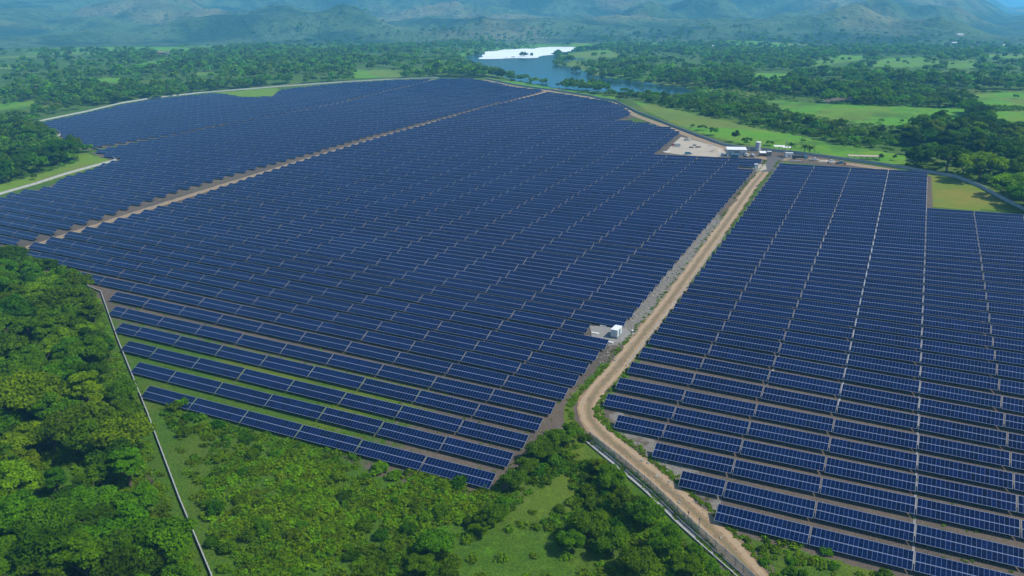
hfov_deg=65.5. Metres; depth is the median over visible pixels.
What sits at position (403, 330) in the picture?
solar table
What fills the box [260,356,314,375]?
solar table
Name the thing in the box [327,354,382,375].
solar table
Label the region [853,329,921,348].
solar table
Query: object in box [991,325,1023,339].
solar table
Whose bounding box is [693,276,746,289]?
solar table
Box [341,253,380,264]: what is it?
solar table
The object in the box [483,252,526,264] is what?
solar table
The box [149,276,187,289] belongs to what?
solar table
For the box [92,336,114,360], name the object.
tree
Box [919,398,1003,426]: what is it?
solar table
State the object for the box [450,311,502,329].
solar table
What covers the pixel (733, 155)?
transformer
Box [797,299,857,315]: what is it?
solar table
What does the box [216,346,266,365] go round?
solar table
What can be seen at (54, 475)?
tree
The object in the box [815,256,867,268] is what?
solar table
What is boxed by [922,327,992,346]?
solar table
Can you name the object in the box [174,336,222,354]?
solar table
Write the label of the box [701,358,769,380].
solar table
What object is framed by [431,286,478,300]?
solar table
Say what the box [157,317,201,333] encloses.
solar table
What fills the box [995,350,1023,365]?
solar table
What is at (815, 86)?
tree
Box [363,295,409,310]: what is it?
solar table
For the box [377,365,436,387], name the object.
solar table
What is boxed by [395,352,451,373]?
solar table
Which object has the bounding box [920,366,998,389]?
solar table
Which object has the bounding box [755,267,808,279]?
solar table
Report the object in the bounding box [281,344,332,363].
solar table
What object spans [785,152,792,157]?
shipping container
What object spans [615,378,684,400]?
solar table
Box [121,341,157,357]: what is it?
solar table
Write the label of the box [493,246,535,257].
solar table
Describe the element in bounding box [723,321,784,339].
solar table
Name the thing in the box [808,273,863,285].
solar table
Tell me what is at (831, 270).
solar table
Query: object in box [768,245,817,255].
solar table
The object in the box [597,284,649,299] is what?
solar table
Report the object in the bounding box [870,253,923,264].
solar table
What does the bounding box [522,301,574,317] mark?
solar table
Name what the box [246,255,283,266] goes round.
solar table
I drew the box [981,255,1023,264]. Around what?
solar table
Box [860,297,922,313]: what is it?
solar table
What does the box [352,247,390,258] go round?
solar table
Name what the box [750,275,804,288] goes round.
solar table
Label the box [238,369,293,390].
solar table
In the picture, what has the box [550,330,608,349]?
solar table
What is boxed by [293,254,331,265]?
solar table
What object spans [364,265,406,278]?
solar table
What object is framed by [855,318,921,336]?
solar table
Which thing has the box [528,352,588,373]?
solar table
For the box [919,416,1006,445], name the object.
solar table
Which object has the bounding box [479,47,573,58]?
backwater
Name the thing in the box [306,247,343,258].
solar table
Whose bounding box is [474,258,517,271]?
solar table
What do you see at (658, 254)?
solar table
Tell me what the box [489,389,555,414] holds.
solar table
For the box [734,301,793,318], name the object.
solar table
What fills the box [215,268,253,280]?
solar table
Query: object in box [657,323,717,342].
solar table
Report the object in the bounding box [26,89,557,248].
farm track
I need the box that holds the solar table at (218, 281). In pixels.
[199,275,238,288]
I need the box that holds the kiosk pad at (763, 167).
[744,164,766,171]
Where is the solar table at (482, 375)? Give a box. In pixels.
[447,363,507,385]
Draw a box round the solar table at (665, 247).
[642,241,687,253]
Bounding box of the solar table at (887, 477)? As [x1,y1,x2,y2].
[825,457,916,490]
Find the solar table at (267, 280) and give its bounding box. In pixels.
[249,274,289,288]
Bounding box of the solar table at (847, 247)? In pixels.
[821,242,871,252]
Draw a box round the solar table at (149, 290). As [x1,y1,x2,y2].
[130,283,168,297]
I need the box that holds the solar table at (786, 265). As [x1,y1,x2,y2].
[759,259,811,271]
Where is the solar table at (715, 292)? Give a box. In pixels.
[686,284,741,300]
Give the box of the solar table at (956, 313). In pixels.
[923,305,988,322]
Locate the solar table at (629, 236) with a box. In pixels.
[606,231,649,241]
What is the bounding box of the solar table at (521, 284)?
[497,277,544,291]
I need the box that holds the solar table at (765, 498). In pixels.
[723,481,815,517]
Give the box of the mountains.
[0,0,1023,48]
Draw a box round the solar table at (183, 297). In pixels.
[163,290,204,304]
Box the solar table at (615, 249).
[591,243,636,254]
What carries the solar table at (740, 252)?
on the ground at (518, 546)
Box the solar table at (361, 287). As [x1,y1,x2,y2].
[337,280,380,293]
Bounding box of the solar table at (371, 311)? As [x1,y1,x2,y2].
[348,304,395,319]
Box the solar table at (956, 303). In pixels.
[923,295,986,310]
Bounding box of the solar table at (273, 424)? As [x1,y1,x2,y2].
[240,411,302,436]
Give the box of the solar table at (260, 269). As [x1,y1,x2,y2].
[231,261,268,273]
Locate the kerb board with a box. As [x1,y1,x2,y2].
[626,235,724,365]
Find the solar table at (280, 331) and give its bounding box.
[257,323,304,340]
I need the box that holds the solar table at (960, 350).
[921,339,993,360]
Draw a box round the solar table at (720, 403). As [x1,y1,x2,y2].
[682,390,756,415]
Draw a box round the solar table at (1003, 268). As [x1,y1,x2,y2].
[983,263,1023,274]
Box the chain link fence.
[589,430,755,575]
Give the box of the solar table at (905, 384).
[844,368,919,392]
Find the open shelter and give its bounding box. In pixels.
[848,154,879,159]
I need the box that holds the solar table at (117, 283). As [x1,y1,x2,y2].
[99,277,135,290]
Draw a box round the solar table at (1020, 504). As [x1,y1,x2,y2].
[1018,495,1023,513]
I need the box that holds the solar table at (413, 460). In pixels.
[355,440,425,469]
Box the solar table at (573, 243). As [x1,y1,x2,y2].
[551,238,593,248]
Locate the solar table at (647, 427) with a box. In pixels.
[614,415,665,437]
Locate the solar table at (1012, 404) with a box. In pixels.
[1002,396,1023,412]
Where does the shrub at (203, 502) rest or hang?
on the ground at (518, 546)
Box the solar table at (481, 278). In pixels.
[454,271,500,284]
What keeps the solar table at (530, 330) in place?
on the ground at (518, 546)
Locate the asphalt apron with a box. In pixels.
[762,156,783,171]
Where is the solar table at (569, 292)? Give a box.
[542,284,591,299]
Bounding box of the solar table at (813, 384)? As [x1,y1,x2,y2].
[768,371,841,395]
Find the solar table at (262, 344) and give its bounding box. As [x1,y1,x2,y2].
[236,334,285,353]
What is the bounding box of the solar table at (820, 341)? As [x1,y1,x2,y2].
[784,331,850,350]
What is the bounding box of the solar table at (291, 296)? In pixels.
[269,289,311,303]
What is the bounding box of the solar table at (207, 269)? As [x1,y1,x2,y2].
[183,262,219,275]
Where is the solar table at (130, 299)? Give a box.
[110,292,149,305]
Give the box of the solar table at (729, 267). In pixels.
[704,261,755,273]
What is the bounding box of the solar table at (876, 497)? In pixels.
[820,478,915,513]
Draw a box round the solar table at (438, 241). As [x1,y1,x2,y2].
[419,236,457,246]
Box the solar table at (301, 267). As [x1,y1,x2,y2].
[279,260,318,272]
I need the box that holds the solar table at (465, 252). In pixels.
[444,247,485,257]
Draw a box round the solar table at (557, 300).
[532,293,583,308]
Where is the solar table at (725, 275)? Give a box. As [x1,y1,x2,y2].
[699,269,751,281]
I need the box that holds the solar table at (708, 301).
[680,294,735,309]
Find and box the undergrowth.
[0,270,877,575]
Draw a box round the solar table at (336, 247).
[318,242,355,253]
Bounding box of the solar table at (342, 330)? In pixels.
[317,322,366,339]
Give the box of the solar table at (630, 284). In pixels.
[605,277,655,291]
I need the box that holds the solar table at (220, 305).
[199,298,241,313]
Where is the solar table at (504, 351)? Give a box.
[474,341,531,360]
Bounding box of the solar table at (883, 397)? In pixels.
[840,384,918,409]
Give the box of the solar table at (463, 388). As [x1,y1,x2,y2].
[431,377,493,400]
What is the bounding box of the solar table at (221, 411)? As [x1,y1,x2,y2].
[189,398,247,422]
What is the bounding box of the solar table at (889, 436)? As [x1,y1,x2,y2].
[833,419,917,448]
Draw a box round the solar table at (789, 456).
[740,440,825,470]
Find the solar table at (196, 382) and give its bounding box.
[168,371,222,392]
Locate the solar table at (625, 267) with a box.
[619,263,668,275]
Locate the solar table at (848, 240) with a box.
[824,235,872,245]
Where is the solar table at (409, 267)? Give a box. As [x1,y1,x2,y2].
[376,259,417,271]
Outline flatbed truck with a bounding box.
[792,155,807,159]
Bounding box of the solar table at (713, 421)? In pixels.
[673,407,748,434]
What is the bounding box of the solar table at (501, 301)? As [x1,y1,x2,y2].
[475,293,524,308]
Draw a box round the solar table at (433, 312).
[405,303,454,319]
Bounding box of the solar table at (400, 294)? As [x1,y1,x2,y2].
[377,287,422,301]
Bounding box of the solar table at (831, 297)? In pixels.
[801,290,860,305]
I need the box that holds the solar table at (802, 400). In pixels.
[761,387,837,412]
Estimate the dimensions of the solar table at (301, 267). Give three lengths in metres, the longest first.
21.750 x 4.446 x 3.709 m
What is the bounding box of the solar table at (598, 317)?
[572,309,626,326]
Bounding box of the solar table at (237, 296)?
[216,289,258,303]
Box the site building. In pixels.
[726,147,746,155]
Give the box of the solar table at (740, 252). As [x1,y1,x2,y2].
[715,247,764,258]
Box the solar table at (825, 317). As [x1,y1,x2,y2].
[793,309,855,326]
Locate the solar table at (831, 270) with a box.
[812,264,865,277]
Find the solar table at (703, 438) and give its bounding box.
[663,424,741,452]
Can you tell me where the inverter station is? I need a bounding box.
[610,325,621,338]
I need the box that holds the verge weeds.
[103,159,1021,575]
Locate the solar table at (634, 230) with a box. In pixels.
[613,225,654,235]
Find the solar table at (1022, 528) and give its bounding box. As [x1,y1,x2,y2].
[1022,520,1023,537]
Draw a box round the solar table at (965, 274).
[925,267,982,279]
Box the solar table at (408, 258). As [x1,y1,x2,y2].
[387,253,427,264]
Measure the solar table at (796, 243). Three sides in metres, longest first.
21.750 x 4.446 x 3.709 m
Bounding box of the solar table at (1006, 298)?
[987,292,1023,303]
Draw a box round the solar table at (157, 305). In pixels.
[143,299,184,314]
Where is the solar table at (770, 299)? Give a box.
[740,292,797,307]
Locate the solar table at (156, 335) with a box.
[134,327,180,344]
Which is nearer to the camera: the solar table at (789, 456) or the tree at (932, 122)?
the solar table at (789, 456)
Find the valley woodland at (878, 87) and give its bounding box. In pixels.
[0,51,1023,421]
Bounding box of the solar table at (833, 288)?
[805,281,862,295]
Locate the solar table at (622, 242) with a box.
[599,236,643,247]
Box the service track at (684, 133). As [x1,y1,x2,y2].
[484,80,766,159]
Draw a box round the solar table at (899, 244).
[874,239,924,249]
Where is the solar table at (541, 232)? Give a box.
[521,227,561,237]
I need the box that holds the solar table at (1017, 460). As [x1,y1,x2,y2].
[1011,452,1023,471]
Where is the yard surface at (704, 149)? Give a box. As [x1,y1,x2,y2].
[665,137,725,156]
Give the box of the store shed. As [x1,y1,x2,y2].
[759,151,766,155]
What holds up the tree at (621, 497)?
on the ground at (518, 546)
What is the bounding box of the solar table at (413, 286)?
[390,279,434,293]
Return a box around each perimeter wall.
[0,147,116,194]
[39,77,438,136]
[48,268,211,575]
[485,78,743,146]
[744,146,1023,209]
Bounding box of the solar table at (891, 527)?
[815,502,914,541]
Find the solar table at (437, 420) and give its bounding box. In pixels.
[397,405,462,431]
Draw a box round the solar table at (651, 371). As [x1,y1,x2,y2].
[627,362,694,384]
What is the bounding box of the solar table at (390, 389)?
[360,378,419,401]
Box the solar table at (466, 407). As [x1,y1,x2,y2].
[415,390,479,415]
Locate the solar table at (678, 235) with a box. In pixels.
[654,230,697,240]
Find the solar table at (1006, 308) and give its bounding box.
[988,302,1023,315]
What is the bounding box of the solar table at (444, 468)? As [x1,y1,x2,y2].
[420,456,495,488]
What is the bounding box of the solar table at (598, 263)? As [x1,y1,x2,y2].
[575,257,621,269]
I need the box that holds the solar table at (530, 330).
[498,321,553,339]
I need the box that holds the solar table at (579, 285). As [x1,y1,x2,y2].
[550,277,599,291]
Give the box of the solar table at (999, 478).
[917,455,1012,488]
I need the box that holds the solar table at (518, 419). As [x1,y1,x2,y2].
[474,404,542,430]
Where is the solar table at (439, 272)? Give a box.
[414,265,457,277]
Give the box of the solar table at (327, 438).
[295,425,361,452]
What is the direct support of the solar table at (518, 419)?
on the ground at (518, 546)
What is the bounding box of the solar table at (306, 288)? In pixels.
[284,281,326,295]
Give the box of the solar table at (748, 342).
[716,332,780,352]
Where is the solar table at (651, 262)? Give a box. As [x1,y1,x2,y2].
[627,256,674,268]
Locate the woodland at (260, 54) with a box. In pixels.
[0,6,1023,97]
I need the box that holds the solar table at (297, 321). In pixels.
[275,313,321,330]
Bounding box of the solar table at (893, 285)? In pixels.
[865,278,922,292]
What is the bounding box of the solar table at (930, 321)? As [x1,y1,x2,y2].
[922,315,990,333]
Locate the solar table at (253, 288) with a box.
[233,282,274,295]
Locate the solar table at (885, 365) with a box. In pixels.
[847,354,920,376]
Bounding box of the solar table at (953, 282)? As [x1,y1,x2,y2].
[924,275,983,289]
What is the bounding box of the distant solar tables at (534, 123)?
[0,78,1023,284]
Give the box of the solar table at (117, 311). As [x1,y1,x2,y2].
[109,306,126,316]
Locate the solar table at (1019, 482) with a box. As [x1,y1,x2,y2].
[1014,474,1023,490]
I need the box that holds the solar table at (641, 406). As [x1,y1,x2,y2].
[603,394,674,418]
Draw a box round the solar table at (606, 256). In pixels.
[583,250,628,262]
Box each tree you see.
[0,154,17,162]
[0,159,11,168]
[0,167,16,181]
[0,245,29,260]
[0,255,22,262]
[0,259,17,272]
[0,270,20,285]
[0,276,16,291]
[0,291,12,301]
[0,293,39,313]
[0,313,34,338]
[0,332,31,356]
[0,344,45,371]
[0,369,72,418]
[0,379,16,411]
[0,407,26,436]
[0,420,48,455]
[0,439,25,461]
[0,448,39,464]
[0,459,41,492]
[0,478,19,496]
[0,489,52,532]
[0,534,17,552]
[0,550,38,575]
[2,565,15,575]
[4,116,26,123]
[4,420,41,447]
[5,520,83,568]
[6,146,20,155]
[6,300,38,336]
[6,353,61,375]
[8,282,26,294]
[12,119,34,129]
[12,496,82,533]
[14,158,28,175]
[15,254,43,272]
[15,543,74,575]
[17,272,39,284]
[18,285,39,297]
[20,260,38,272]
[21,124,50,133]
[21,135,39,140]
[22,274,57,286]
[24,354,44,358]
[25,152,48,171]
[26,285,97,309]
[26,391,83,419]
[28,266,44,278]
[29,146,41,156]
[29,310,48,329]
[29,318,57,354]
[31,402,117,445]
[32,147,53,155]
[32,284,52,295]
[32,339,57,357]
[34,306,56,316]
[41,258,58,270]
[41,278,72,289]
[42,326,82,343]
[42,354,84,382]
[43,140,59,160]
[43,466,66,491]
[44,437,56,451]
[46,150,67,163]
[48,265,81,278]
[48,483,90,499]
[49,312,88,328]
[50,139,81,149]
[50,528,108,575]
[51,337,77,352]
[51,352,82,360]
[52,303,78,325]
[53,482,120,521]
[60,270,94,286]
[61,137,83,152]
[62,146,80,158]
[62,417,118,451]
[64,501,117,528]
[65,335,107,361]
[67,370,103,401]
[68,524,107,539]
[70,321,103,330]
[70,327,108,341]
[70,362,98,381]
[70,463,118,486]
[77,299,104,322]
[83,393,108,417]
[83,437,141,480]
[89,411,156,449]
[89,544,165,575]
[91,361,110,382]
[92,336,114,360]
[98,502,149,537]
[102,517,159,558]
[104,397,144,417]
[105,377,137,392]
[105,381,137,401]
[108,447,144,487]
[110,482,158,507]
[128,516,197,563]
[134,573,149,575]
[146,474,156,484]
[160,560,199,575]
[406,553,434,572]
[414,526,455,553]
[467,515,495,534]
[479,499,509,525]
[499,468,529,488]
[516,456,539,472]
[524,438,560,457]
[537,429,568,445]
[555,423,583,441]
[555,528,585,551]
[564,508,610,538]
[589,458,607,470]
[595,525,630,554]
[598,463,626,487]
[605,487,639,509]
[615,545,659,574]
[625,496,665,525]
[647,522,683,550]
[671,552,700,573]
[798,76,808,84]
[801,116,817,125]
[807,83,827,95]
[827,83,844,93]
[831,118,846,126]
[843,88,852,101]
[845,83,857,88]
[851,88,868,100]
[858,91,871,100]
[895,125,912,131]
[900,129,925,146]
[902,120,923,138]
[904,146,930,164]
[907,114,948,122]
[910,113,945,139]
[920,142,939,159]
[920,143,931,161]
[923,144,972,171]
[924,119,939,142]
[925,127,940,142]
[926,124,952,132]
[929,136,948,144]
[933,110,951,120]
[936,130,960,144]
[940,153,955,165]
[945,94,964,106]
[946,118,973,129]
[949,127,970,140]
[952,116,966,123]
[952,158,976,173]
[955,99,986,112]
[957,151,1008,180]
[966,111,992,116]
[966,115,984,124]
[966,128,996,136]
[969,139,987,163]
[970,104,996,111]
[970,131,985,141]
[971,121,988,132]
[973,120,1005,136]
[976,155,1005,172]
[977,115,1007,127]
[984,140,1023,166]
[986,149,1007,153]
[988,109,997,116]
[989,172,1023,196]
[992,171,1012,183]
[1001,122,1023,134]
[1004,131,1023,141]
[1006,186,1023,205]
[1007,162,1023,172]
[1008,153,1019,158]
[1009,155,1023,165]
[1011,137,1023,152]
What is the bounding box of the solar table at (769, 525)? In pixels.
[714,504,810,543]
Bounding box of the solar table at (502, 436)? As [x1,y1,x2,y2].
[457,420,528,448]
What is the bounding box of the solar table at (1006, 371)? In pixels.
[997,364,1023,378]
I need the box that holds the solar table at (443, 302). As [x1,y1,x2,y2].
[419,294,466,310]
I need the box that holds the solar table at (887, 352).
[850,341,920,362]
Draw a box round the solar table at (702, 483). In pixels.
[678,471,725,496]
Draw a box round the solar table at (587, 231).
[567,226,607,236]
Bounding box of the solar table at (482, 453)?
[440,437,513,466]
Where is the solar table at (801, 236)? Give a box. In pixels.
[776,231,823,241]
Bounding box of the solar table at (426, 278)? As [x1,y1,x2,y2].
[402,271,446,284]
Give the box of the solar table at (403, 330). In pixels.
[377,321,428,339]
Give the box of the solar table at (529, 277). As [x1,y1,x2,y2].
[506,270,553,284]
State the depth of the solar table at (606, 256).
375.58 m
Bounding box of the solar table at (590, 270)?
[567,264,614,276]
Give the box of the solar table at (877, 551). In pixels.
[809,526,913,569]
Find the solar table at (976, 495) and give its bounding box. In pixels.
[917,475,1015,511]
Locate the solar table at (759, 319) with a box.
[729,311,789,328]
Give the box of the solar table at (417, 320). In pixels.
[391,312,441,329]
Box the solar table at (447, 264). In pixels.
[425,258,467,270]
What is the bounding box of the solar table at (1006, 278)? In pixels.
[984,272,1023,284]
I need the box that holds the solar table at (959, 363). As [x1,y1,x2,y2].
[921,352,996,374]
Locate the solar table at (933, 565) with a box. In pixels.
[914,552,1014,575]
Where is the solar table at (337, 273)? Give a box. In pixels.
[314,266,354,278]
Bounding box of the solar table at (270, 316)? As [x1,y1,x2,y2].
[236,305,280,321]
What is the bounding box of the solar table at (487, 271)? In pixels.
[465,264,508,277]
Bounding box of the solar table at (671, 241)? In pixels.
[648,235,692,246]
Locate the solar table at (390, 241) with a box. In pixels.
[373,237,411,247]
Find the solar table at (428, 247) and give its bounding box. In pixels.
[408,242,447,252]
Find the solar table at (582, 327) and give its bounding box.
[561,320,589,333]
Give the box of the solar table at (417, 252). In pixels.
[398,247,437,258]
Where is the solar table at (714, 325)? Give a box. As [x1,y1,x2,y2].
[665,313,723,330]
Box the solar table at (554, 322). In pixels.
[510,310,564,328]
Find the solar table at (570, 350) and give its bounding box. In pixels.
[539,340,598,361]
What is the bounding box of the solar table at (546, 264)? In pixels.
[523,258,569,270]
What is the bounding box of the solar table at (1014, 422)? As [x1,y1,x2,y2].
[1005,414,1023,429]
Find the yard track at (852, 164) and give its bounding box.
[783,158,894,170]
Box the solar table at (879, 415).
[837,401,918,428]
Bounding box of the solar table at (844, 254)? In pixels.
[818,249,869,260]
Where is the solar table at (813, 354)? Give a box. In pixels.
[779,343,847,364]
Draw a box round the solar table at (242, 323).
[217,315,262,331]
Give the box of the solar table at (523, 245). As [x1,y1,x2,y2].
[502,240,543,250]
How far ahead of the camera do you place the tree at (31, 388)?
251.46 m
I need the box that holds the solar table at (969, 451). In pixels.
[918,435,1009,466]
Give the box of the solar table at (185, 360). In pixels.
[150,348,198,367]
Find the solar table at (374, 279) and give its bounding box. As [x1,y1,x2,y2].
[351,272,393,286]
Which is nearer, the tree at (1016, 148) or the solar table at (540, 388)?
the solar table at (540, 388)
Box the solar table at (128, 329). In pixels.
[114,323,141,335]
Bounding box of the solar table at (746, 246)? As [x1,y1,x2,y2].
[720,241,767,250]
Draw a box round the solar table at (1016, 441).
[1008,433,1023,450]
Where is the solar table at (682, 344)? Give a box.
[648,334,710,354]
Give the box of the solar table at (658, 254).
[634,248,681,260]
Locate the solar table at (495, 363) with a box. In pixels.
[461,351,520,372]
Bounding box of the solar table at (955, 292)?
[924,285,985,299]
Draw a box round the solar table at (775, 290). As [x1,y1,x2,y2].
[745,283,801,297]
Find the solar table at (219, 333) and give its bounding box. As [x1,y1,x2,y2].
[196,325,242,342]
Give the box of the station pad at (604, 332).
[590,326,630,342]
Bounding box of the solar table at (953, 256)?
[926,250,980,261]
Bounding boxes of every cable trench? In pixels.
[766,170,850,384]
[838,175,887,403]
[912,177,927,570]
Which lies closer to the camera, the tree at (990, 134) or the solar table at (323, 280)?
the solar table at (323, 280)
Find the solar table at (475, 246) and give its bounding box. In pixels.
[455,241,495,251]
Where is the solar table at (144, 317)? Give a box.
[121,309,162,325]
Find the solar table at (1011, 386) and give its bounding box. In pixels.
[999,379,1023,394]
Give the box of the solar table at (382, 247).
[363,242,400,252]
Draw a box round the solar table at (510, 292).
[486,285,535,299]
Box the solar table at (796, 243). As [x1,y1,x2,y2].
[772,238,820,248]
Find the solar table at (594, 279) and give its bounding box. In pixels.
[559,271,607,284]
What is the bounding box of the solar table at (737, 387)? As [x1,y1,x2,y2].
[692,373,763,398]
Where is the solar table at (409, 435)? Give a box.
[377,422,445,449]
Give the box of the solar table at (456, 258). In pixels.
[435,253,476,264]
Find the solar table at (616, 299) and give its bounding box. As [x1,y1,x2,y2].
[590,292,642,308]
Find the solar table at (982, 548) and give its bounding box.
[915,524,1023,567]
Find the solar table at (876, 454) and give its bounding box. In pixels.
[829,438,916,469]
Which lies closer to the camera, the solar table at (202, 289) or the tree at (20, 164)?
the solar table at (202, 289)
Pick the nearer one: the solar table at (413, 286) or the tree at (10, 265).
the solar table at (413, 286)
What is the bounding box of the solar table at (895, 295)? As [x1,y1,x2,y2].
[862,287,922,302]
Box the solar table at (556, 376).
[516,363,579,386]
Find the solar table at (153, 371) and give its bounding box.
[131,362,175,380]
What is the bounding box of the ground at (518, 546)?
[0,40,1023,575]
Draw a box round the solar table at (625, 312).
[581,301,634,317]
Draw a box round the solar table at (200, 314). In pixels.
[179,306,222,322]
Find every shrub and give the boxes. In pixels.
[175,425,193,436]
[181,412,197,420]
[193,423,208,431]
[199,498,211,506]
[204,535,218,546]
[205,499,224,516]
[208,471,217,476]
[210,419,225,428]
[211,451,228,461]
[216,563,229,571]
[217,539,237,553]
[232,493,247,504]
[232,505,243,515]
[235,551,253,562]
[236,467,248,475]
[238,433,255,444]
[238,526,256,541]
[242,489,253,495]
[245,448,261,459]
[250,444,262,450]
[254,518,271,535]
[270,449,283,457]
[278,551,292,561]
[282,484,297,494]
[283,527,301,539]
[284,448,300,458]
[287,565,304,572]
[290,570,309,575]
[291,468,303,475]
[296,520,308,529]
[301,551,314,561]
[304,508,315,517]
[308,545,319,553]
[321,522,335,533]
[326,546,337,555]
[331,469,347,480]
[335,489,353,502]
[335,526,344,534]
[341,549,360,559]
[351,481,359,487]
[356,563,375,575]
[357,473,370,478]
[357,516,373,531]
[366,513,377,520]
[371,461,388,474]
[373,559,388,573]
[374,527,388,540]
[381,538,395,552]
[386,469,402,479]
[391,497,399,502]
[399,521,416,533]
[402,550,418,561]
[408,501,422,511]
[414,561,436,571]
[418,512,434,521]
[432,504,450,519]
[433,547,449,557]
[436,479,452,490]
[440,561,457,575]
[450,475,466,490]
[462,516,474,525]
[468,531,478,537]
[495,495,515,506]
[529,463,545,475]
[547,453,561,465]
[554,504,565,512]
[559,448,572,457]
[578,473,590,483]
[579,482,598,496]
[580,433,592,441]
[580,459,599,471]
[583,497,598,507]
[595,507,613,518]
[598,487,613,497]
[605,517,626,529]
[654,521,667,529]
[666,569,677,575]
[686,542,703,553]
[689,552,709,564]
[703,560,720,574]
[743,537,751,542]
[757,544,767,551]
[759,558,771,566]
[762,537,770,542]
[783,565,798,575]
[787,557,799,564]
[798,569,808,575]
[804,556,815,564]
[818,546,832,555]
[829,562,840,569]
[877,567,893,575]
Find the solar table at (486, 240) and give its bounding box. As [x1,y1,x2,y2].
[465,235,505,245]
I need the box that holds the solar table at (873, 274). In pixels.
[866,270,923,282]
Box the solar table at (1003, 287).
[985,282,1023,293]
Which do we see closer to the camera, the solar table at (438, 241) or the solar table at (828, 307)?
the solar table at (828, 307)
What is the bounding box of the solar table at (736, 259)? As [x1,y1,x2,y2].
[710,254,759,265]
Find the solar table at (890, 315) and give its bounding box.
[858,307,921,324]
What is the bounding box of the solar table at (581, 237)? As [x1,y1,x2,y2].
[559,232,601,242]
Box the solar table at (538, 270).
[515,264,561,277]
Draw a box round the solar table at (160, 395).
[141,386,196,408]
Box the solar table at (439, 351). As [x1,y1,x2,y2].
[410,341,465,360]
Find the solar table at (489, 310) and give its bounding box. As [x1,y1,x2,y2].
[463,302,513,319]
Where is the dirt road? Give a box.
[577,171,768,575]
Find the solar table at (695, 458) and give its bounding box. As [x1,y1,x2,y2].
[652,442,734,472]
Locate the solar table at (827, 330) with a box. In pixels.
[789,320,852,338]
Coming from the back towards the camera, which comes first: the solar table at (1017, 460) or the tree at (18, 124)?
the tree at (18, 124)
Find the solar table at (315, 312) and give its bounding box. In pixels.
[292,304,337,320]
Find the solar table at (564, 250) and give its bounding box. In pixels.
[542,244,585,257]
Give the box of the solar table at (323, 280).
[300,273,341,287]
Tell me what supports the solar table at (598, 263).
on the ground at (518, 546)
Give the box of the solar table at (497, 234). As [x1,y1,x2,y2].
[475,229,514,238]
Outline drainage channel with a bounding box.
[585,440,744,575]
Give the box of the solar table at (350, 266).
[328,259,367,271]
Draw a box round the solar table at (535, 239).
[512,233,552,243]
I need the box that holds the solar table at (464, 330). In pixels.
[437,321,490,339]
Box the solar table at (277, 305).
[253,297,296,311]
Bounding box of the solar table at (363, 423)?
[319,407,382,433]
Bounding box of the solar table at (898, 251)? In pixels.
[872,246,924,256]
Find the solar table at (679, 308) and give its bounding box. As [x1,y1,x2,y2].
[672,303,729,319]
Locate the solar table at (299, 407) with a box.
[265,394,325,418]
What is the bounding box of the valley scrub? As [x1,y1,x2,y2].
[0,82,1023,197]
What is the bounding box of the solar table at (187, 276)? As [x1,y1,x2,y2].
[166,269,203,282]
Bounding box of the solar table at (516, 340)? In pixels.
[486,331,542,350]
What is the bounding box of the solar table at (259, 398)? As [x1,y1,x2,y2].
[215,383,272,405]
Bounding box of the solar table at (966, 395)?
[920,381,1000,407]
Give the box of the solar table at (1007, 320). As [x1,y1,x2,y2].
[990,313,1023,326]
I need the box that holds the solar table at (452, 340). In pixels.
[424,331,478,350]
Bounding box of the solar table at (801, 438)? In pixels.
[747,422,829,450]
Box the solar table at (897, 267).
[868,261,923,273]
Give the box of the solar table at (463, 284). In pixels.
[443,278,489,291]
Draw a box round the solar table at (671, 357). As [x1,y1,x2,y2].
[639,347,702,368]
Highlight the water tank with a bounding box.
[754,141,760,150]
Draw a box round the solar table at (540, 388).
[504,375,568,399]
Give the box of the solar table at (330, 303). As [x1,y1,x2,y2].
[307,296,352,311]
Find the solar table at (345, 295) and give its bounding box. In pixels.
[322,288,366,303]
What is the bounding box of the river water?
[465,47,696,93]
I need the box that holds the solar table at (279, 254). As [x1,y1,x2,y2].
[260,248,296,259]
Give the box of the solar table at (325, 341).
[300,332,350,350]
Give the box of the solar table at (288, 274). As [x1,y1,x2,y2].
[264,267,304,280]
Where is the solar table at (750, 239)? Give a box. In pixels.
[725,234,771,244]
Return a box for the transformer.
[730,153,738,157]
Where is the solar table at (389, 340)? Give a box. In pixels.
[362,331,414,349]
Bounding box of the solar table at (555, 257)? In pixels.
[533,251,576,263]
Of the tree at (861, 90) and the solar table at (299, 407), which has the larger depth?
the tree at (861, 90)
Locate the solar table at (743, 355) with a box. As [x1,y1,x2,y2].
[709,345,774,366]
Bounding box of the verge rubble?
[597,215,737,538]
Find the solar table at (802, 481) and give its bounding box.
[732,460,820,492]
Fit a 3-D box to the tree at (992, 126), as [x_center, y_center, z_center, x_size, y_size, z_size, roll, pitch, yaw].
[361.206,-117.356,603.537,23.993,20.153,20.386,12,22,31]
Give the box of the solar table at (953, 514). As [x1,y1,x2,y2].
[916,498,1019,536]
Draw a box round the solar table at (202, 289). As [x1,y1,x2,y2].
[182,282,221,296]
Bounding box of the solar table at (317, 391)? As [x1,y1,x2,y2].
[287,380,345,403]
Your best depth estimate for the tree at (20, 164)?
605.90 m
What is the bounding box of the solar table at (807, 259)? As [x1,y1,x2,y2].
[764,251,814,263]
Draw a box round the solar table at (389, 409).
[340,392,402,417]
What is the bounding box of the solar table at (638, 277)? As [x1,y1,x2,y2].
[612,270,661,284]
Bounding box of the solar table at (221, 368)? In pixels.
[192,358,244,377]
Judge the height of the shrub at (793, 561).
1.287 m
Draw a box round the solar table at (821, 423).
[754,404,833,431]
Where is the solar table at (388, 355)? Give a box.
[346,342,399,361]
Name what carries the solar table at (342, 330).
on the ground at (518, 546)
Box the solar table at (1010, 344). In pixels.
[993,337,1023,351]
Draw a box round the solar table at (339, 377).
[308,366,365,388]
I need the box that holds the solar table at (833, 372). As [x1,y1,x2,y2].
[774,356,844,379]
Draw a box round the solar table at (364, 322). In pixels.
[333,313,381,330]
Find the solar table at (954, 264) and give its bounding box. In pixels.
[925,258,981,270]

